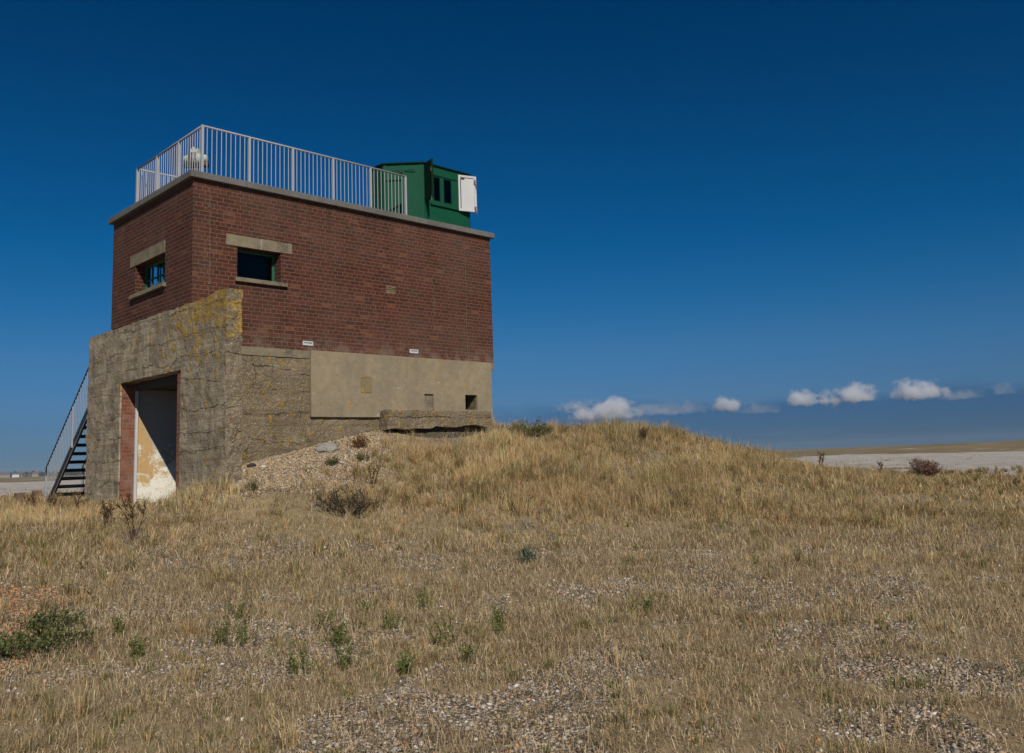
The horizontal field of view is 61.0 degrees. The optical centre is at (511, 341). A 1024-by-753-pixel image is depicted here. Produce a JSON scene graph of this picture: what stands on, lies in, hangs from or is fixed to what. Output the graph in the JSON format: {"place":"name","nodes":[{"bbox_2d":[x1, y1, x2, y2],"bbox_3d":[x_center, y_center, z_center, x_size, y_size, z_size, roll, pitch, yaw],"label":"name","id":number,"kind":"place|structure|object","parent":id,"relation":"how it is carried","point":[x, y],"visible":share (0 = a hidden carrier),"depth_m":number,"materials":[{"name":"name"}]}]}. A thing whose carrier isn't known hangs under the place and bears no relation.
{"place":"outdoors","nodes":[
{"label":"outdoors","id":0,"kind":"place"},
{"bbox_2d":[32,471,39,476],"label":"distant house","id":1,"kind":"structure","parent":0,"point":[35,474],"depth_m":1284.31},
{"bbox_2d":[0,411,1023,752],"bbox_3d":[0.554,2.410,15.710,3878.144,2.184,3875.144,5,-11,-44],"label":"ground","id":2,"kind":"structure","parent":0,"point":[998,453],"depth_m":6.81,"materials":[{"name":"beige plant"}]},
{"bbox_2d":[0,472,9,477],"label":"distant house","id":3,"kind":"structure","parent":2,"relation":"on","point":[4,475],"depth_m":1281.80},
{"bbox_2d":[12,472,19,476],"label":"distant house","id":4,"kind":"structure","parent":2,"relation":"on","point":[14,474],"depth_m":1254.69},
{"bbox_2d":[14,493,25,502],"bbox_3d":[-12.302,4.098,21.724,0.224,0.651,0.226,5,-11,-44],"label":"post stump","id":5,"kind":"object","parent":2,"relation":"on","point":[20,496],"visible":0.25,"depth_m":21.67,"materials":[{"name":"brown wood"}]},
{"bbox_2d":[20,490,36,509],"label":"dead weed","id":6,"kind":"object","parent":2,"relation":"on","point":[32,502],"visible":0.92,"depth_m":17.62,"materials":[{"name":"brown plant"}]},
{"bbox_2d":[32,490,41,501],"bbox_3d":[-11.879,4.056,21.721,0.200,0.698,0.202,5,-11,-44],"label":"post stump","id":7,"kind":"object","parent":2,"relation":"on","point":[39,492],"visible":0.25,"depth_m":21.70,"materials":[{"name":"brown wood"}]},
{"bbox_2d":[4,470,84,476],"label":"woods","id":8,"kind":"object","parent":2,"relation":"on","point":[43,473],"visible":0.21,"depth_m":1332.02,"materials":[{"name":"green plant"}]},
{"bbox_2d":[0,612,100,659],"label":"leafy plant","id":9,"kind":"object","parent":2,"relation":"on","point":[46,639],"visible":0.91,"depth_m":6.43,"materials":[{"name":"green plant"}]},
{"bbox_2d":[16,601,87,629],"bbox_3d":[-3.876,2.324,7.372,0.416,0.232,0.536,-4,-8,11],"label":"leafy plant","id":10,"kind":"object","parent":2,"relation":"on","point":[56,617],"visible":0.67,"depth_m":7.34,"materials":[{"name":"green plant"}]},
{"bbox_2d":[47,491,60,508],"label":"dead weed","id":11,"kind":"object","parent":2,"relation":"on","point":[51,501],"visible":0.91,"depth_m":18.35,"materials":[{"name":"brown plant"}]},
{"bbox_2d":[44,366,88,497],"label":"metal staircase","id":12,"kind":"structure","parent":2,"relation":"on","point":[69,455],"depth_m":21.95,"materials":[{"name":"metal"}]},
{"bbox_2d":[72,489,89,514],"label":"dead weed","id":13,"kind":"object","parent":2,"relation":"on","point":[78,501],"visible":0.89,"depth_m":16.39,"materials":[{"name":"brown plant"}]},
{"bbox_2d":[81,584,99,616],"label":"dead weed","id":14,"kind":"object","parent":2,"relation":"on","point":[91,596],"visible":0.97,"depth_m":7.56,"materials":[{"name":"brown plant"}]},
{"bbox_2d":[100,500,116,527],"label":"dead weed","id":15,"kind":"object","parent":2,"relation":"on","point":[108,511],"visible":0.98,"depth_m":12.09,"materials":[{"name":"brown plant"}]},
{"bbox_2d":[111,614,127,636],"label":"green plant","id":16,"kind":"object","parent":2,"relation":"on","point":[117,625],"visible":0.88,"depth_m":6.92,"materials":[{"name":"green plant"}]},
{"bbox_2d":[120,492,131,509],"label":"dead weed","id":17,"kind":"object","parent":2,"relation":"on","point":[128,495],"visible":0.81,"depth_m":14.86,"materials":[{"name":"brown plant"}]},
{"bbox_2d":[113,494,146,540],"bbox_3d":[-4.996,2.301,11.374,0.419,0.632,0.220,2,-8,-25],"label":"dead weed","id":18,"kind":"object","parent":2,"relation":"on","point":[132,510],"visible":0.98,"depth_m":11.38,"materials":[{"name":"brown plant"}]},
{"bbox_2d":[129,633,145,656],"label":"green plant","id":19,"kind":"object","parent":2,"relation":"on","point":[137,645],"visible":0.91,"depth_m":6.22,"materials":[{"name":"green plant"}]},
{"bbox_2d":[195,618,231,645],"bbox_3d":[-2.196,2.158,6.435,0.282,0.205,0.163,5,-11,-44],"label":"green plant","id":20,"kind":"object","parent":2,"relation":"on","point":[224,630],"visible":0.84,"depth_m":6.45,"materials":[{"name":"green plant"}]},
{"bbox_2d":[223,594,250,619],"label":"green plant","id":21,"kind":"object","parent":2,"relation":"on","point":[233,610],"visible":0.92,"depth_m":7.40,"materials":[{"name":"green plant"}]},
{"bbox_2d":[220,619,260,646],"bbox_3d":[-2.011,2.162,6.452,0.292,0.202,0.117,-2,-8,-2],"label":"green plant","id":22,"kind":"object","parent":2,"relation":"on","point":[240,636],"visible":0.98,"depth_m":6.45,"materials":[{"name":"green plant"}]},
{"bbox_2d":[247,463,255,467],"bbox_3d":[-4.553,2.169,15.227,0.193,0.085,0.155,5,-11,-44],"label":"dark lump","id":23,"kind":"object","parent":2,"relation":"on","point":[250,465],"visible":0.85,"depth_m":15.16,"materials":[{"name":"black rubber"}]},
{"bbox_2d":[245,478,261,491],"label":"green tuft","id":24,"kind":"object","parent":2,"relation":"on","point":[253,486],"visible":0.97,"depth_m":13.44,"materials":[{"name":"green plant"}]},
{"bbox_2d":[84,169,494,506],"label":"lookout building","id":25,"kind":"structure","parent":2,"relation":"on","point":[188,377],"depth_m":17.05,"materials":[{"name":"brick"}]},
{"bbox_2d":[145,259,164,288],"bbox_3d":[-6.759,-1.276,16.745,0.050,0.576,1.406,5,-11,-44],"label":"window","id":26,"kind":"structure","parent":25,"relation":"in","point":[147,280],"depth_m":17.00,"materials":[{"name":"green paint"}]},
{"bbox_2d":[155,265,162,282],"bbox_3d":[-7.318,-1.117,18.674,1.476,0.996,0.050,5,-11,-44],"label":"window","id":27,"kind":"structure","parent":25,"relation":"in","point":[160,266],"depth_m":18.55,"materials":[{"name":"blue glass"}]},
{"bbox_2d":[183,147,208,170],"bbox_3d":[-6.165,-3.307,17.007,0.534,1.050,0.294,-2,-8,3],"label":"roof instrument","id":28,"kind":"object","parent":25,"relation":"on","point":[206,159],"visible":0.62,"depth_m":16.98,"materials":[{"name":"metal"}]},
{"bbox_2d":[207,206,210,295],"bbox_3d":[-5.392,-1.744,15.500,0.045,2.060,0.025,5,-11,-44],"label":"wall cable","id":29,"kind":"object","parent":25,"relation":"attached to","point":[209,244],"depth_m":15.48,"materials":[{"name":"brown metal"}]},
{"bbox_2d":[237,250,273,280],"bbox_3d":[-4.875,-1.396,16.341,0.876,0.576,0.050,5,-11,-44],"label":"window","id":30,"kind":"structure","parent":25,"relation":"in","point":[252,265],"depth_m":16.38,"materials":[{"name":"black glass"}]},
{"bbox_2d":[135,124,406,214],"bbox_3d":[-5.072,-3.135,18.622,4.740,1.044,3.160,5,-11,-44],"label":"roof railing","id":31,"kind":"object","parent":25,"relation":"on","point":[178,144],"visible":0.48,"depth_m":17.24,"materials":[{"name":"metal"}]},
{"bbox_2d":[303,341,312,345],"bbox_3d":[-3.908,0.029,16.661,0.225,0.085,0.016,5,-11,-44],"label":"wall plate","id":32,"kind":"object","parent":25,"relation":"attached to","point":[308,343],"depth_m":16.66,"materials":[{"name":"white plastic"}]},
{"bbox_2d":[386,285,395,294],"bbox_3d":[-2.531,-1.086,18.205,0.230,0.180,0.024,5,-11,-44],"label":"air brick","id":33,"kind":"object","parent":25,"relation":"attached to","point":[390,290],"visible":1,"depth_m":18.19,"materials":[{"name":"concrete"}]},
{"bbox_2d":[410,349,417,353],"bbox_3d":[-2.077,0.202,18.427,0.225,0.085,0.016,5,-11,-44],"label":"wall plate","id":34,"kind":"object","parent":25,"relation":"attached to","point":[413,351],"depth_m":18.42,"materials":[{"name":"white plastic"}]},
{"bbox_2d":[368,158,477,227],"bbox_3d":[-2.161,-3.251,20.460,2.140,1.519,2.051,5,-11,-44],"label":"roof cabin","id":35,"kind":"object","parent":25,"relation":"on","point":[438,193],"visible":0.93,"depth_m":19.89,"materials":[{"name":"green paint"}]},
{"bbox_2d":[433,176,439,201],"bbox_3d":[-1.740,-3.520,20.057,0.198,0.578,0.024,5,-11,-44],"label":"window","id":36,"kind":"structure","parent":35,"relation":"in","point":[436,180],"depth_m":20.06,"materials":[{"name":"black glass"}]},
{"bbox_2d":[443,179,451,204],"bbox_3d":[-1.510,-3.498,20.278,0.238,0.578,0.024,5,-11,-44],"label":"window","id":37,"kind":"structure","parent":35,"relation":"in","point":[447,183],"depth_m":20.28,"materials":[{"name":"black glass"}]},
{"bbox_2d":[463,242,467,357],"bbox_3d":[-1.039,-0.956,19.634,0.040,2.700,0.029,5,-11,-44],"label":"wall cable","id":38,"kind":"object","parent":25,"relation":"attached to","point":[464,249],"depth_m":19.66,"materials":[{"name":"brown metal"}]},
{"bbox_2d":[287,644,314,674],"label":"green plant","id":39,"kind":"object","parent":2,"relation":"on","point":[293,660],"visible":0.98,"depth_m":5.62,"materials":[{"name":"green plant"}]},
{"bbox_2d":[312,608,334,629],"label":"green plant","id":40,"kind":"object","parent":2,"relation":"on","point":[327,620],"visible":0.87,"depth_m":6.97,"materials":[{"name":"green plant"}]},
{"bbox_2d":[315,442,336,452],"bbox_3d":[-3.450,1.979,16.198,0.414,0.209,0.335,-3,-8,7],"label":"boulder","id":41,"kind":"object","parent":2,"relation":"on","point":[322,447],"visible":0.9,"depth_m":16.07,"materials":[{"name":"grey stone"}]},
{"bbox_2d":[323,455,339,465],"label":"green tuft","id":42,"kind":"object","parent":2,"relation":"on","point":[331,462],"visible":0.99,"depth_m":15.57,"materials":[{"name":"green plant"}]},
{"bbox_2d":[324,616,347,647],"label":"green plant","id":43,"kind":"object","parent":2,"relation":"on","point":[337,633],"visible":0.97,"depth_m":6.37,"materials":[{"name":"green plant"}]},
{"bbox_2d":[313,477,385,515],"bbox_3d":[-2.534,2.362,13.286,1.096,0.576,1.147,-4,-8,14],"label":"bush","id":44,"kind":"object","parent":2,"relation":"on","point":[359,506],"visible":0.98,"depth_m":13.22,"materials":[{"name":"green plant"}]},
{"bbox_2d":[335,638,365,670],"bbox_3d":[-1.090,2.065,5.721,0.151,0.190,0.221,-7,-9,35],"label":"green plant","id":45,"kind":"object","parent":2,"relation":"on","point":[348,660],"visible":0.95,"depth_m":5.71,"materials":[{"name":"green plant"}]},
{"bbox_2d":[349,434,369,448],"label":"brown tuft","id":46,"kind":"object","parent":2,"relation":"on","point":[359,443],"visible":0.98,"depth_m":16.39,"materials":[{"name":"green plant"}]},
{"bbox_2d":[354,450,372,459],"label":"green tuft","id":47,"kind":"object","parent":2,"relation":"on","point":[360,456],"visible":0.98,"depth_m":15.85,"materials":[{"name":"green plant"}]},
{"bbox_2d":[356,599,377,614],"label":"green plant","id":48,"kind":"object","parent":2,"relation":"on","point":[366,607],"visible":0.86,"depth_m":7.50,"materials":[{"name":"green plant"}]},
{"bbox_2d":[366,463,382,488],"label":"dead weed","id":49,"kind":"object","parent":2,"relation":"on","point":[373,469],"visible":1,"depth_m":14.74,"materials":[{"name":"brown plant"}]},
{"bbox_2d":[382,607,407,629],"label":"green plant","id":50,"kind":"object","parent":2,"relation":"on","point":[390,619],"visible":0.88,"depth_m":6.90,"materials":[{"name":"green plant"}]},
{"bbox_2d":[395,649,417,675],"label":"green plant","id":51,"kind":"object","parent":2,"relation":"on","point":[402,665],"visible":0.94,"depth_m":5.54,"materials":[{"name":"green plant"}]},
{"bbox_2d":[412,586,433,609],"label":"green plant","id":52,"kind":"object","parent":2,"relation":"on","point":[423,599],"visible":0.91,"depth_m":7.61,"materials":[{"name":"green plant"}]},
{"bbox_2d":[423,611,465,646],"bbox_3d":[-0.506,2.078,6.362,0.254,0.277,0.240,5,-11,-44],"label":"green plant","id":53,"kind":"object","parent":2,"relation":"on","point":[439,628],"visible":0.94,"depth_m":6.33,"materials":[{"name":"green plant"}]},
{"bbox_2d":[459,639,480,662],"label":"green plant","id":54,"kind":"object","parent":2,"relation":"on","point":[467,652],"visible":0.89,"depth_m":5.74,"materials":[{"name":"green plant"}]},
{"bbox_2d":[491,612,504,634],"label":"green plant","id":55,"kind":"object","parent":2,"relation":"on","point":[499,626],"visible":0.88,"depth_m":6.51,"materials":[{"name":"green plant"}]},
{"bbox_2d":[491,601,506,626],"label":"green plant","id":56,"kind":"object","parent":2,"relation":"on","point":[501,613],"visible":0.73,"depth_m":6.82,"materials":[{"name":"green plant"}]},
{"bbox_2d":[0,430,1023,752],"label":"shingle pebbles","id":57,"kind":"object","parent":2,"relation":"on","point":[344,454],"visible":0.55,"depth_m":5.87,"materials":[{"name":"gravel"}]},
{"bbox_2d":[496,416,552,436],"bbox_3d":[0.303,1.915,19.497,1.266,0.464,1.289,5,-11,-44],"label":"bush","id":58,"kind":"object","parent":2,"relation":"on","point":[535,428],"visible":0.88,"depth_m":19.32,"materials":[{"name":"green plant"}]},
{"bbox_2d":[512,545,538,563],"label":"leafy plant","id":59,"kind":"object","parent":2,"relation":"on","point":[529,554],"visible":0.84,"depth_m":10.09,"materials":[{"name":"green plant"}]},
{"bbox_2d":[630,591,653,612],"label":"green plant","id":60,"kind":"object","parent":2,"relation":"on","point":[646,601],"visible":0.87,"depth_m":7.15,"materials":[{"name":"green plant"}]},
{"bbox_2d":[640,426,648,441],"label":"dead weed","id":61,"kind":"object","parent":2,"relation":"on","point":[644,431],"visible":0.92,"depth_m":19.07,"materials":[{"name":"brown plant"}]},
{"bbox_2d":[817,451,824,464],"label":"dead weed","id":62,"kind":"object","parent":2,"relation":"on","point":[821,458],"visible":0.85,"depth_m":21.97,"materials":[{"name":"brown plant"}]},
{"bbox_2d":[909,457,943,477],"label":"brown shrub","id":63,"kind":"object","parent":2,"relation":"on","point":[928,468],"visible":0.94,"depth_m":27.73,"materials":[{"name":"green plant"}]},
{"bbox_2d":[0,0,1023,474],"label":"sky","id":64,"kind":"structure","parent":0,"point":[784,224],"materials":[{"name":"blue"}]}
]}

